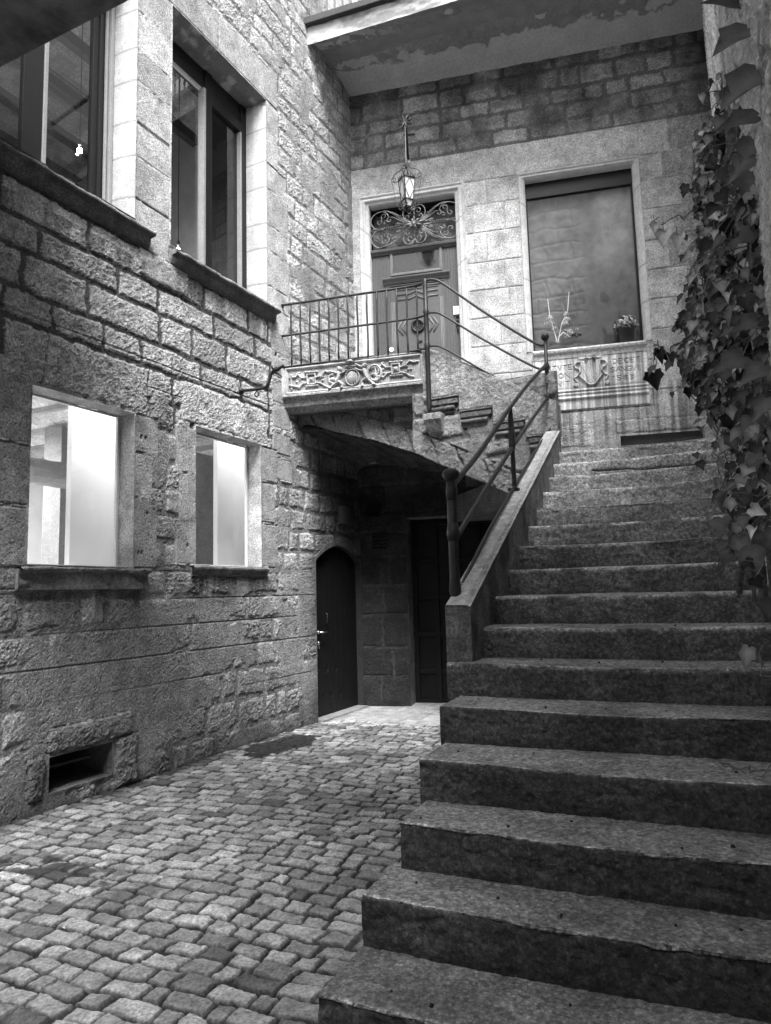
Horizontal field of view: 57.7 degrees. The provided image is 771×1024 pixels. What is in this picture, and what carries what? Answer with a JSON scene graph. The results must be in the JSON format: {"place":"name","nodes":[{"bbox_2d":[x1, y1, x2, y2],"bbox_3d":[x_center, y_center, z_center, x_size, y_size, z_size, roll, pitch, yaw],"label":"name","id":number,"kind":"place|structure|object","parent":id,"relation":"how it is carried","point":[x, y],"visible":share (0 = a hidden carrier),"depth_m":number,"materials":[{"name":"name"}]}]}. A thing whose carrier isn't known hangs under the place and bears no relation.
{"place":"outdoors","nodes":[
{"label":"outdoors","id":0,"kind":"place"},
{"bbox_2d":[0,703,444,1023],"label":"cobbled pavement","id":1,"kind":"structure","parent":0,"point":[247,875],"depth_m":3.79,"materials":[{"name":"grey stone"}]},
{"bbox_2d":[304,0,721,706],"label":"stone house","id":2,"kind":"structure","parent":1,"relation":"on","point":[550,150],"depth_m":9.54,"materials":[{"name":"stone"}]},
{"bbox_2d":[391,114,421,213],"bbox_3d":[0.274,-4.624,9.559,0.414,1.390,0.903,-2,-7,0],"label":"hanging lantern","id":3,"kind":"object","parent":2,"relation":"attached to","point":[406,182],"visible":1,"depth_m":9.24,"materials":[{"name":"metal"}]},
{"bbox_2d":[359,181,470,364],"bbox_3d":[0.438,-2.946,9.960,1.522,3.286,0.384,-3,-7,13],"label":"entrance door","id":4,"kind":"structure","parent":2,"relation":"in","point":[416,245],"depth_m":9.95,"materials":[{"name":"paint"}]},
{"bbox_2d":[518,155,651,360],"bbox_3d":[2.679,-3.329,9.518,1.582,2.706,0.517,-3,-7,13],"label":"window","id":5,"kind":"structure","parent":2,"relation":"in","point":[582,225],"depth_m":9.52,"materials":[{"name":"glass"}]},
{"bbox_2d":[544,294,581,341],"bbox_3d":[2.362,-2.604,9.362,0.481,0.683,0.143,-3,-7,8],"label":"dried flower arrangement","id":6,"kind":"object","parent":5,"relation":"on","point":[564,323],"visible":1,"depth_m":9.35,"materials":[{"name":"white plant"}]},
{"bbox_2d":[613,315,638,342],"bbox_3d":[3.129,-2.382,9.147,0.367,0.380,0.331,-2,-7,0],"label":"potted plant","id":7,"kind":"object","parent":5,"relation":"on","point":[624,327],"visible":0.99,"depth_m":9.05,"materials":[{"name":"grey plant"}]},
{"bbox_2d":[281,349,770,1023],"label":"stone staircase","id":8,"kind":"structure","parent":1,"relation":"on","point":[587,561],"depth_m":2.90,"materials":[{"name":"stone"}]},
{"bbox_2d":[281,278,551,596],"bbox_3d":[0.677,-0.653,6.416,2.400,4.190,4.520,1,-7,-20],"label":"iron railing","id":9,"kind":"object","parent":8,"relation":"on","point":[452,477],"visible":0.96,"depth_m":7.18,"materials":[{"name":"black metal"}]},
{"label":"ground","id":10,"kind":"structure","parent":0,"visible":0},
{"bbox_2d":[0,0,127,66],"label":"overhead gallery","id":11,"kind":"object","parent":10,"relation":"on","point":[27,26],"depth_m":4.68,"materials":[{"name":"stone"}]},
{"bbox_2d":[0,0,367,826],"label":"stone building","id":12,"kind":"structure","parent":10,"relation":"on","point":[180,570],"depth_m":6.72,"materials":[{"name":"grey stone"}]},
{"bbox_2d":[74,24,82,156],"bbox_3d":[-3.224,-4.641,7.417,0.110,1.851,0.110,-2,-7,0],"label":"pendant lamp","id":13,"kind":"object","parent":12,"relation":"hanging from","point":[79,149],"visible":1,"depth_m":7.37,"materials":[{"name":"metal"}]},
{"bbox_2d":[0,0,156,250],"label":"window","id":14,"kind":"structure","parent":12,"relation":"in","point":[111,149],"depth_m":6.31,"materials":[{"name":"stone"}]},
{"bbox_2d":[14,385,151,594],"bbox_3d":[-2.428,-0.125,5.632,0.306,1.565,1.240,-5,-7,26],"label":"window","id":15,"kind":"structure","parent":12,"relation":"in","point":[28,579],"depth_m":5.92,"materials":[{"name":"stone"}]},
{"bbox_2d":[177,81,179,248],"bbox_3d":[-2.567,-4.287,8.682,0.110,2.300,0.110,-2,-7,0],"label":"pendant lamp","id":16,"kind":"object","parent":12,"relation":"hanging from","point":[178,242],"visible":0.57,"depth_m":8.64,"materials":[{"name":"metal"}]},
{"bbox_2d":[169,5,280,323],"bbox_3d":[-1.814,-3.613,7.606,0.438,2.734,1.690,-5,-7,26],"label":"window","id":17,"kind":"structure","parent":12,"relation":"in","point":[232,237],"depth_m":7.94,"materials":[{"name":"stone"}]},
{"bbox_2d":[189,426,269,577],"bbox_3d":[-1.656,-0.057,7.221,0.266,1.470,1.190,-5,-7,26],"label":"window","id":18,"kind":"structure","parent":12,"relation":"in","point":[252,454],"depth_m":7.65,"materials":[{"name":"stone"}]},
{"bbox_2d":[239,364,284,396],"bbox_3d":[-1.304,-1.373,7.372,0.581,0.308,0.071,-5,-7,26],"label":"dragon hook","id":19,"kind":"object","parent":12,"relation":"attached to","point":[266,386],"visible":1,"depth_m":7.33,"materials":[{"name":"metal"}]},
{"bbox_2d":[316,546,367,722],"bbox_3d":[-0.603,1.498,8.972,0.220,2.170,1.130,-5,-7,26],"label":"arched door","id":20,"kind":"structure","parent":12,"relation":"in","point":[338,581],"depth_m":9.06,"materials":[{"name":"wood"}]},
{"bbox_2d":[338,506,352,524],"bbox_3d":[-0.515,0.045,9.227,0.130,0.230,0.310,-5,-7,26],"label":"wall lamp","id":21,"kind":"object","parent":12,"relation":"attached to","point":[345,514],"visible":1,"depth_m":9.12,"materials":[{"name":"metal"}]},
{"bbox_2d":[702,0,770,584],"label":"side wall","id":22,"kind":"structure","parent":10,"relation":"on","point":[755,17],"depth_m":2.02,"materials":[{"name":"stone"}]},
{"bbox_2d":[643,0,770,777],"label":"climbing ivy","id":23,"kind":"object","parent":22,"relation":"attached to","point":[729,380],"visible":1,"depth_m":2.64,"materials":[{"name":"black plant"}]}
]}

